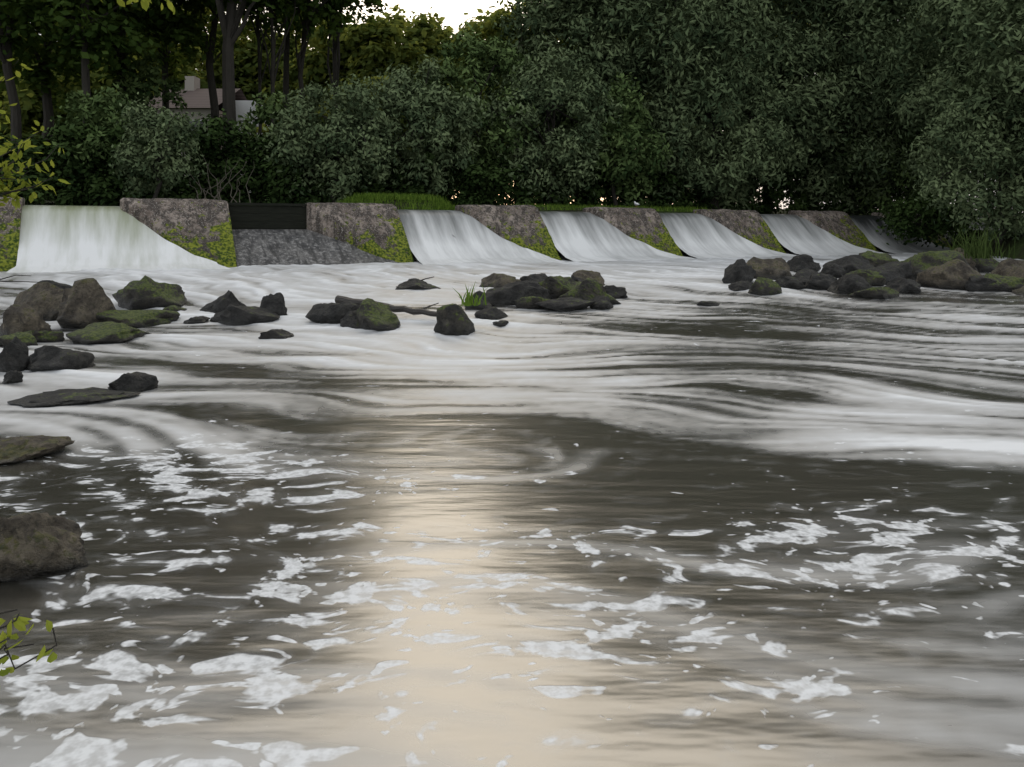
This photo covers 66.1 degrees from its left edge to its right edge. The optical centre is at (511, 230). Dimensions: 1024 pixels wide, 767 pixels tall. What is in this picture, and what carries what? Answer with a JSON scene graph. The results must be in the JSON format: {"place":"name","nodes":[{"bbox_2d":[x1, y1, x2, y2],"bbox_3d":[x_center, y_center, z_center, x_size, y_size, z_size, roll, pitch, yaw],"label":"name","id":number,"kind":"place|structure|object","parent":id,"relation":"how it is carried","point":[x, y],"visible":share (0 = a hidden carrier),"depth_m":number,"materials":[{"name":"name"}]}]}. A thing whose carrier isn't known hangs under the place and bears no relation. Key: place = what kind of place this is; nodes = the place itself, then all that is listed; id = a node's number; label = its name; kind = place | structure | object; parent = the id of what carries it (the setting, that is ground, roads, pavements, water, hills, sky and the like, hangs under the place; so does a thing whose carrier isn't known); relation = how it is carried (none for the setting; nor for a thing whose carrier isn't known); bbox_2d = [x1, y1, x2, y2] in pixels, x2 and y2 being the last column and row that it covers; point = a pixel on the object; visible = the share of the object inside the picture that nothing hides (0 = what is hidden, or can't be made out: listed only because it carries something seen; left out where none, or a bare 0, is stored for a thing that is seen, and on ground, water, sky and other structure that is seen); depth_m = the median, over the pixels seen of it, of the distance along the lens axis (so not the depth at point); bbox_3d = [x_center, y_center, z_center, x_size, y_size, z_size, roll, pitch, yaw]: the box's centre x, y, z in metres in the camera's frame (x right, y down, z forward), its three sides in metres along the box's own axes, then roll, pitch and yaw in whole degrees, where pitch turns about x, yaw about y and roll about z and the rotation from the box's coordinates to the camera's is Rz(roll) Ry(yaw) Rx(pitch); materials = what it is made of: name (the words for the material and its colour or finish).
{"place":"outdoors","nodes":[
{"label":"outdoors","id":0,"kind":"place"},
{"bbox_2d":[0,609,56,675],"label":"bankside plant","id":1,"kind":"object","parent":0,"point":[19,622],"visible":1,"depth_m":2.07,"materials":[{"name":"green plant"}]},
{"bbox_2d":[0,58,69,208],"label":"leafy branch","id":2,"kind":"object","parent":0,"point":[8,167],"visible":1,"depth_m":5.50,"materials":[{"name":"green plant"}]},
{"bbox_2d":[0,252,1023,766],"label":"river water","id":3,"kind":"structure","parent":0,"point":[658,516],"depth_m":3.65,"materials":[{"name":"liquid"}]},
{"bbox_2d":[0,197,24,271],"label":"concrete weir pier","id":4,"kind":"structure","parent":3,"relation":"in","point":[10,220],"depth_m":20.14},
{"bbox_2d":[0,336,29,371],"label":"river rock","id":5,"kind":"object","parent":3,"relation":"on","point":[14,354],"visible":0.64,"depth_m":7.76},
{"bbox_2d":[0,331,37,345],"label":"river rock","id":6,"kind":"object","parent":3,"relation":"in","point":[27,338],"visible":0.49,"depth_m":9.47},
{"bbox_2d":[0,303,51,335],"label":"river rock","id":7,"kind":"object","parent":3,"relation":"on","point":[24,317],"visible":0.53,"depth_m":10.16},
{"bbox_2d":[1,282,64,320],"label":"river rock","id":8,"kind":"object","parent":3,"relation":"in","point":[44,299],"visible":0.27,"depth_m":11.64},
{"bbox_2d":[0,435,73,463],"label":"river rock","id":9,"kind":"object","parent":3,"relation":"on","point":[19,449],"visible":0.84,"depth_m":4.85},
{"bbox_2d":[0,512,89,582],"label":"river rock","id":10,"kind":"object","parent":3,"relation":"on","point":[34,544],"visible":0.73,"depth_m":3.20,"materials":[{"name":"stone"}]},
{"bbox_2d":[30,330,64,342],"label":"river rock","id":11,"kind":"object","parent":3,"relation":"on","point":[45,336],"visible":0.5,"depth_m":9.79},
{"bbox_2d":[26,345,95,371],"bbox_3d":[-4.622,1.371,8.019,0.692,0.416,0.645,0,0,0],"label":"river rock","id":12,"kind":"object","parent":3,"relation":"on","point":[47,357],"visible":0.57,"depth_m":7.85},
{"bbox_2d":[7,387,140,407],"bbox_3d":[-3.613,1.404,6.542,0.975,0.135,0.668,0,0,-13],"label":"river rock","id":13,"kind":"object","parent":3,"relation":"on","point":[61,397],"visible":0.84,"depth_m":6.39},
{"bbox_2d":[56,278,115,328],"bbox_3d":[-5.975,1.284,11.150,0.875,1.206,0.689,0,0,-36],"label":"river rock","id":14,"kind":"object","parent":3,"relation":"on","point":[84,302],"visible":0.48,"depth_m":10.95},
{"bbox_2d":[66,321,150,344],"bbox_3d":[-5.181,1.343,10.060,0.885,0.332,1.115,0,0,0],"label":"river rock","id":15,"kind":"object","parent":3,"relation":"on","point":[109,332],"visible":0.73,"depth_m":9.74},
{"bbox_2d":[6,205,229,272],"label":"waterfall","id":16,"kind":"structure","parent":3,"relation":"on","point":[56,238],"depth_m":20.86,"materials":[{"name":"white liquid"}]},
{"bbox_2d":[108,371,158,391],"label":"river rock","id":17,"kind":"object","parent":3,"relation":"in","point":[136,381],"visible":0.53,"depth_m":6.80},
{"bbox_2d":[96,309,179,327],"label":"river rock","id":18,"kind":"object","parent":3,"relation":"on","point":[142,318],"visible":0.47,"depth_m":11.05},
{"bbox_2d":[112,275,186,309],"bbox_3d":[-5.898,1.205,12.739,1.279,0.972,1.154,0,0,0],"label":"river rock","id":19,"kind":"object","parent":3,"relation":"in","point":[145,292],"visible":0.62,"depth_m":12.42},
{"bbox_2d":[120,198,236,267],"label":"concrete weir pier","id":20,"kind":"structure","parent":3,"relation":"in","point":[200,227],"depth_m":22.11,"materials":[{"name":"concrete"}]},
{"bbox_2d":[200,290,245,312],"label":"river rock","id":21,"kind":"object","parent":3,"relation":"on","point":[221,303],"visible":0.47,"depth_m":12.16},
{"bbox_2d":[210,304,279,325],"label":"river rock","id":22,"kind":"object","parent":3,"relation":"on","point":[232,315],"visible":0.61,"depth_m":11.14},
{"bbox_2d":[260,292,286,315],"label":"river rock","id":23,"kind":"object","parent":3,"relation":"in","point":[274,303],"visible":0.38,"depth_m":11.64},
{"bbox_2d":[232,229,397,265],"bbox_3d":[-5.810,0.586,23.404,4.784,1.222,2.120,0,0,-26],"label":"stone apron","id":24,"kind":"object","parent":3,"relation":"on","point":[260,247],"visible":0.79,"depth_m":23.21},
{"bbox_2d":[305,301,359,323],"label":"river rock","id":25,"kind":"object","parent":3,"relation":"on","point":[328,313],"visible":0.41,"depth_m":11.08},
{"bbox_2d":[303,202,413,262],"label":"concrete weir pier","id":26,"kind":"structure","parent":3,"relation":"in","point":[376,229],"depth_m":24.32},
{"bbox_2d":[228,203,306,229],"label":"stop log gate","id":27,"kind":"structure","parent":26,"relation":"attached to","point":[274,215],"depth_m":23.93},
{"bbox_2d":[353,298,400,330],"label":"river rock","id":28,"kind":"object","parent":3,"relation":"on","point":[370,314],"visible":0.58,"depth_m":10.66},
{"bbox_2d":[335,295,438,316],"bbox_3d":[-1.724,1.112,11.581,2.081,0.234,0.315,0,0,28],"label":"driftwood log","id":29,"kind":"object","parent":3,"relation":"on","point":[393,308],"visible":0.65,"depth_m":11.37,"materials":[{"name":"brown wood"}]},
{"bbox_2d":[395,278,440,289],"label":"river rock","id":30,"kind":"object","parent":3,"relation":"on","point":[415,283],"visible":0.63,"depth_m":14.31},
{"bbox_2d":[434,303,474,335],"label":"river rock","id":31,"kind":"object","parent":3,"relation":"on","point":[453,319],"visible":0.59,"depth_m":10.21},
{"bbox_2d":[397,210,564,263],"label":"waterfall","id":32,"kind":"structure","parent":3,"relation":"on","point":[441,236],"depth_m":25.51,"materials":[{"name":"liquid"}]},
{"bbox_2d":[474,306,507,319],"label":"river rock","id":33,"kind":"object","parent":3,"relation":"on","point":[491,313],"visible":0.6,"depth_m":11.41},
{"bbox_2d":[479,273,520,287],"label":"river rock","id":34,"kind":"object","parent":3,"relation":"on","point":[495,280],"visible":0.39,"depth_m":14.41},
{"bbox_2d":[455,205,560,259],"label":"concrete weir pier","id":35,"kind":"structure","parent":3,"relation":"in","point":[523,226],"depth_m":26.74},
{"bbox_2d":[485,280,550,305],"bbox_3d":[0.062,1.168,12.913,1.146,0.699,0.910,0,0,0],"label":"river rock","id":36,"kind":"object","parent":3,"relation":"on","point":[509,294],"visible":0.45,"depth_m":12.59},
{"bbox_2d":[515,296,549,308],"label":"river rock","id":37,"kind":"object","parent":3,"relation":"in","point":[529,302],"visible":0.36,"depth_m":12.18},
{"bbox_2d":[538,276,580,298],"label":"river rock","id":38,"kind":"object","parent":3,"relation":"on","point":[557,287],"visible":0.3,"depth_m":13.16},
{"bbox_2d":[535,297,595,311],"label":"river rock","id":39,"kind":"object","parent":3,"relation":"on","point":[567,304],"visible":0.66,"depth_m":12.02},
{"bbox_2d":[559,278,620,304],"bbox_3d":[1.179,1.119,12.882,1.153,0.684,0.888,0,0,0],"label":"river rock","id":40,"kind":"object","parent":3,"relation":"on","point":[587,289],"visible":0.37,"depth_m":12.56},
{"bbox_2d":[539,211,690,261],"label":"waterfall","id":41,"kind":"structure","parent":3,"relation":"on","point":[582,236],"depth_m":27.82,"materials":[{"name":"liquid"}]},
{"bbox_2d":[583,207,682,255],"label":"concrete weir pier","id":42,"kind":"structure","parent":3,"relation":"in","point":[646,226],"depth_m":29.08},
{"bbox_2d":[658,213,795,257],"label":"waterfall","id":43,"kind":"structure","parent":3,"relation":"on","point":[697,235],"depth_m":30.14,"materials":[{"name":"liquid"}]},
{"bbox_2d":[693,209,785,252],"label":"concrete weir pier","id":44,"kind":"structure","parent":3,"relation":"in","point":[751,226],"depth_m":31.41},
{"bbox_2d":[722,259,756,283],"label":"river rock","id":45,"kind":"object","parent":3,"relation":"on","point":[739,270],"visible":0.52,"depth_m":14.93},
{"bbox_2d":[748,277,781,295],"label":"river rock","id":46,"kind":"object","parent":3,"relation":"on","point":[760,286],"visible":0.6,"depth_m":13.35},
{"bbox_2d":[746,257,791,279],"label":"river rock","id":47,"kind":"object","parent":3,"relation":"on","point":[775,268],"visible":0.46,"depth_m":16.05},
{"bbox_2d":[775,276,805,289],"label":"river rock","id":48,"kind":"object","parent":3,"relation":"on","point":[790,282],"visible":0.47,"depth_m":14.02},
{"bbox_2d":[787,254,820,271],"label":"river rock","id":49,"kind":"object","parent":3,"relation":"on","point":[796,263],"visible":0.47,"depth_m":18.74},
{"bbox_2d":[805,272,834,289],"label":"river rock","id":50,"kind":"object","parent":3,"relation":"on","point":[819,281],"visible":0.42,"depth_m":13.98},
{"bbox_2d":[760,214,888,255],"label":"waterfall","id":51,"kind":"structure","parent":3,"relation":"on","point":[796,234],"depth_m":32.48,"materials":[{"name":"liquid"}]},
{"bbox_2d":[788,210,877,251],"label":"concrete weir pier","id":52,"kind":"structure","parent":3,"relation":"in","point":[841,225],"depth_m":33.66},
{"bbox_2d":[823,255,874,272],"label":"river rock","id":53,"kind":"object","parent":3,"relation":"on","point":[849,263],"visible":0.3,"depth_m":17.23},
{"bbox_2d":[827,274,871,293],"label":"river rock","id":54,"kind":"object","parent":3,"relation":"on","point":[847,283],"visible":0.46,"depth_m":13.31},
{"bbox_2d":[847,269,885,286],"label":"river rock","id":55,"kind":"object","parent":3,"relation":"on","point":[873,278],"visible":0.34,"depth_m":14.49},
{"bbox_2d":[847,287,898,298],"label":"river rock","id":56,"kind":"object","parent":3,"relation":"on","point":[880,292],"visible":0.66,"depth_m":12.88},
{"bbox_2d":[859,251,899,266],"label":"river rock","id":57,"kind":"object","parent":3,"relation":"on","point":[875,259],"visible":0.19,"depth_m":18.25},
{"bbox_2d":[874,245,889,252],"bbox_3d":[17.432,0.800,34.963,4.818,1.200,2.120,0,0,-26],"label":"stone apron","id":58,"kind":"object","parent":3,"relation":"on","point":[878,249],"visible":0.02,"depth_m":34.07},
{"bbox_2d":[875,186,980,248],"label":"willow bush","id":59,"kind":"object","parent":58,"relation":"on","point":[906,212],"visible":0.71,"depth_m":33.13,"materials":[{"name":"green plant"}]},
{"bbox_2d":[855,261,911,284],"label":"river rock","id":60,"kind":"object","parent":3,"relation":"on","point":[889,271],"visible":0.23,"depth_m":14.95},
{"bbox_2d":[849,215,953,253],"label":"waterfall","id":61,"kind":"structure","parent":3,"relation":"on","point":[866,225],"depth_m":34.60,"materials":[{"name":"liquid"}]},
{"bbox_2d":[884,278,920,293],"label":"river rock","id":62,"kind":"object","parent":3,"relation":"on","point":[902,285],"visible":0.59,"depth_m":13.54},
{"bbox_2d":[909,250,969,272],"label":"river rock","id":63,"kind":"object","parent":3,"relation":"on","point":[923,261],"visible":0.3,"depth_m":16.50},
{"bbox_2d":[916,259,983,289],"bbox_3d":[8.136,0.909,14.267,1.352,0.782,1.085,0,0,0],"label":"river rock","id":64,"kind":"object","parent":3,"relation":"on","point":[955,274],"visible":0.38,"depth_m":14.03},
{"bbox_2d":[953,248,977,270],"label":"river rock","id":65,"kind":"object","parent":3,"relation":"on","point":[971,262],"visible":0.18,"depth_m":18.15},
{"bbox_2d":[936,225,1015,258],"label":"tall reeds","id":66,"kind":"object","parent":65,"relation":"on","point":[981,252],"visible":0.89,"depth_m":18.11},
{"bbox_2d":[964,275,997,291],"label":"river rock","id":67,"kind":"object","parent":3,"relation":"in","point":[976,283],"visible":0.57,"depth_m":13.59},
{"bbox_2d":[984,273,1023,291],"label":"river rock","id":68,"kind":"object","parent":3,"relation":"on","point":[1006,283],"visible":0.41,"depth_m":13.53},
{"bbox_2d":[991,264,1023,277],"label":"river rock","id":69,"kind":"object","parent":3,"relation":"on","point":[1013,270],"visible":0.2,"depth_m":13.99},
{"bbox_2d":[25,199,1023,262],"bbox_3d":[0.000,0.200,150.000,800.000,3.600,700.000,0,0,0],"label":"ground","id":70,"kind":"structure","parent":0,"point":[1019,250],"depth_m":29.04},
{"bbox_2d":[0,0,101,146],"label":"broadleaf tree","id":71,"kind":"object","parent":70,"relation":"on","point":[10,38],"visible":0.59,"depth_m":29.70,"materials":[{"name":"green plant"}]},
{"bbox_2d":[0,0,133,142],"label":"broadleaf tree","id":72,"kind":"object","parent":70,"relation":"on","point":[41,72],"visible":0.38,"depth_m":32.72,"materials":[{"name":"green plant"}]},
{"bbox_2d":[0,0,178,203],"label":"broadleaf tree","id":73,"kind":"object","parent":70,"relation":"on","point":[102,26],"visible":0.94,"depth_m":29.27,"materials":[{"name":"green plant"}]},
{"bbox_2d":[43,82,151,205],"bbox_3d":[-15.216,-3.013,28.666,3.624,4.674,3.513,0,0,40],"label":"willow bush","id":74,"kind":"object","parent":70,"relation":"on","point":[110,100],"visible":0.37,"depth_m":28.04,"materials":[{"name":"green plant"}]},
{"bbox_2d":[41,0,216,115],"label":"broadleaf tree","id":75,"kind":"object","parent":70,"relation":"on","point":[177,35],"visible":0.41,"depth_m":33.79,"materials":[{"name":"green plant"}]},
{"bbox_2d":[97,49,188,173],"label":"willow bush","id":76,"kind":"object","parent":70,"relation":"on","point":[133,85],"visible":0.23,"depth_m":33.77,"materials":[{"name":"green plant"}]},
{"bbox_2d":[106,92,209,198],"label":"willow bush","id":77,"kind":"object","parent":70,"relation":"on","point":[159,153],"visible":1,"depth_m":26.56,"materials":[{"name":"green plant"}]},
{"bbox_2d":[0,108,328,205],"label":"hedge","id":78,"kind":"object","parent":70,"relation":"on","point":[213,153],"visible":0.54,"depth_m":28.26,"materials":[{"name":"green plant"}]},
{"bbox_2d":[126,0,222,112],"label":"broadleaf tree","id":79,"kind":"object","parent":70,"relation":"on","point":[166,58],"visible":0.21,"depth_m":36.38,"materials":[{"name":"green plant"}]},
{"bbox_2d":[155,108,222,194],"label":"walls","id":80,"kind":"structure","parent":70,"relation":"on","point":[205,112],"depth_m":46.00,"materials":[{"name":"white brick"}]},
{"bbox_2d":[148,89,246,111],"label":"roof","id":81,"kind":"structure","parent":80,"relation":"on","point":[197,98],"depth_m":47.88,"materials":[{"name":"tile"}]},
{"bbox_2d":[162,0,267,175],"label":"broadleaf tree","id":82,"kind":"object","parent":70,"relation":"on","point":[213,98],"visible":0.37,"depth_m":35.88,"materials":[{"name":"green plant"}]},
{"bbox_2d":[189,154,254,202],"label":"dead shrub","id":83,"kind":"object","parent":70,"relation":"on","point":[218,192],"visible":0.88,"depth_m":28.16,"materials":[{"name":"plant"}]},
{"bbox_2d":[201,0,283,191],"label":"broadleaf tree","id":84,"kind":"object","parent":70,"relation":"on","point":[230,22],"visible":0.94,"depth_m":32.06,"materials":[{"name":"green plant"}]},
{"bbox_2d":[235,100,267,192],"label":"white side wing","id":85,"kind":"structure","parent":70,"relation":"on","point":[243,107],"depth_m":48.50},
{"bbox_2d":[233,90,291,200],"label":"willow bush","id":86,"kind":"object","parent":70,"relation":"on","point":[263,112],"visible":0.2,"depth_m":31.47,"materials":[{"name":"green plant"}]},
{"bbox_2d":[244,0,293,193],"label":"broadleaf tree","id":87,"kind":"object","parent":70,"relation":"on","point":[258,34],"visible":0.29,"depth_m":35.59,"materials":[{"name":"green plant"}]},
{"bbox_2d":[237,0,306,123],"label":"broadleaf tree","id":88,"kind":"object","parent":70,"relation":"on","point":[271,23],"visible":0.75,"depth_m":34.80,"materials":[{"name":"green plant"}]},
{"bbox_2d":[242,0,328,109],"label":"broadleaf tree","id":89,"kind":"object","parent":70,"relation":"on","point":[286,69],"visible":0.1,"depth_m":37.78,"materials":[{"name":"green plant"}]},
{"bbox_2d":[259,0,356,97],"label":"broadleaf tree","id":90,"kind":"object","parent":70,"relation":"on","point":[314,9],"visible":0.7,"depth_m":36.97,"materials":[{"name":"green plant"}]},
{"bbox_2d":[253,74,409,202],"bbox_3d":[-6.587,-3.167,29.190,5.596,4.995,4.296,0,0,0],"label":"willow bush","id":91,"kind":"object","parent":70,"relation":"on","point":[301,122],"visible":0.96,"depth_m":28.23,"materials":[{"name":"green plant"}]},
{"bbox_2d":[302,0,398,131],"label":"broadleaf tree","id":92,"kind":"object","parent":70,"relation":"on","point":[377,4],"visible":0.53,"depth_m":39.41,"materials":[{"name":"green plant"}]},
{"bbox_2d":[0,0,990,198],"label":"distant trees","id":93,"kind":"object","parent":70,"relation":"on","point":[378,46],"visible":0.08,"depth_m":57.49,"materials":[{"name":"green plant"}]},
{"bbox_2d":[337,191,710,211],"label":"bank grass","id":94,"kind":"structure","parent":70,"relation":"on","point":[439,202],"depth_m":28.00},
{"bbox_2d":[256,137,896,214],"bbox_3d":[5.551,-2.332,34.749,32.136,4.320,3.381,0,0,-24],"label":"ivy hedge","id":95,"kind":"object","parent":70,"relation":"on","point":[466,195],"visible":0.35,"depth_m":32.40,"materials":[{"name":"green plant"}]},
{"bbox_2d":[636,43,814,210],"bbox_3d":[9.507,-4.405,35.373,8.001,8.381,6.817,0,0,16],"label":"willow tree","id":96,"kind":"object","parent":70,"relation":"on","point":[766,131],"visible":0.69,"depth_m":34.08,"materials":[{"name":"green plant"}]},
{"bbox_2d":[631,0,915,213],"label":"willow tree","id":97,"kind":"object","parent":70,"relation":"on","point":[815,84],"visible":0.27,"depth_m":36.50,"materials":[{"name":"green plant"}]},
{"bbox_2d":[824,113,970,214],"bbox_3d":[19.267,-3.326,38.815,8.253,6.507,6.511,0,0,0],"label":"willow bush","id":98,"kind":"object","parent":70,"relation":"on","point":[907,188],"visible":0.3,"depth_m":37.60,"materials":[{"name":"green plant"}]},
{"bbox_2d":[877,0,1023,216],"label":"willow tree","id":99,"kind":"object","parent":70,"relation":"on","point":[913,107],"visible":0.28,"depth_m":33.09,"materials":[{"name":"green plant"}]},
{"bbox_2d":[901,71,1023,246],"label":"willow bush","id":100,"kind":"object","parent":70,"relation":"on","point":[988,156],"visible":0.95,"depth_m":28.24,"materials":[{"name":"green plant"}]},
{"bbox_2d":[927,0,1023,207],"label":"willow tree","id":101,"kind":"object","parent":70,"relation":"on","point":[996,71],"visible":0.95,"depth_m":27.98,"materials":[{"name":"green plant"}]},
{"bbox_2d":[40,0,1018,212],"label":"sky","id":102,"kind":"structure","parent":0,"point":[453,10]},
{"label":"upstream water","id":103,"kind":"structure","parent":0,"visible":0},
{"bbox_2d":[326,54,495,196],"bbox_3d":[-3.930,-3.785,30.878,6.653,6.227,4.754,0,0,0],"label":"willow bush","id":104,"kind":"object","parent":103,"relation":"on","point":[400,95],"visible":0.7,"depth_m":29.82,"materials":[{"name":"green plant"}]},
{"bbox_2d":[401,22,552,203],"bbox_3d":[-1.361,-4.667,32.824,6.789,8.020,5.218,0,0,0],"label":"willow bush","id":105,"kind":"object","parent":103,"relation":"on","point":[492,52],"visible":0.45,"depth_m":32.01,"materials":[{"name":"green plant"}]},
{"bbox_2d":[482,39,624,206],"bbox_3d":[1.483,-4.345,32.655,6.229,7.346,5.130,0,0,0],"label":"willow bush","id":106,"kind":"object","parent":103,"relation":"on","point":[579,99],"visible":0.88,"depth_m":31.70,"materials":[{"name":"green plant"}]},
{"bbox_2d":[493,0,664,201],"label":"willow tree","id":107,"kind":"object","parent":103,"relation":"on","point":[526,20],"visible":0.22,"depth_m":35.11,"materials":[{"name":"green plant"}]},
{"bbox_2d":[554,72,673,206],"bbox_3d":[4.346,-3.646,33.402,5.177,6.012,4.041,0,0,0],"label":"willow bush","id":108,"kind":"object","parent":103,"relation":"on","point":[624,167],"visible":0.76,"depth_m":32.62,"materials":[{"name":"green plant"}]},
{"bbox_2d":[533,0,815,206],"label":"willow tree","id":109,"kind":"object","parent":103,"relation":"on","point":[710,16],"visible":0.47,"depth_m":33.65,"materials":[{"name":"green plant"}]},
{"bbox_2d":[753,0,984,214],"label":"willow tree","id":110,"kind":"object","parent":103,"relation":"on","point":[819,55],"visible":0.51,"depth_m":36.67,"materials":[{"name":"green plant"}]},
{"bbox_2d":[782,3,1002,202],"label":"willow tree","id":111,"kind":"object","parent":103,"relation":"on","point":[944,39],"visible":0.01,"depth_m":41.52,"materials":[{"name":"green plant"}]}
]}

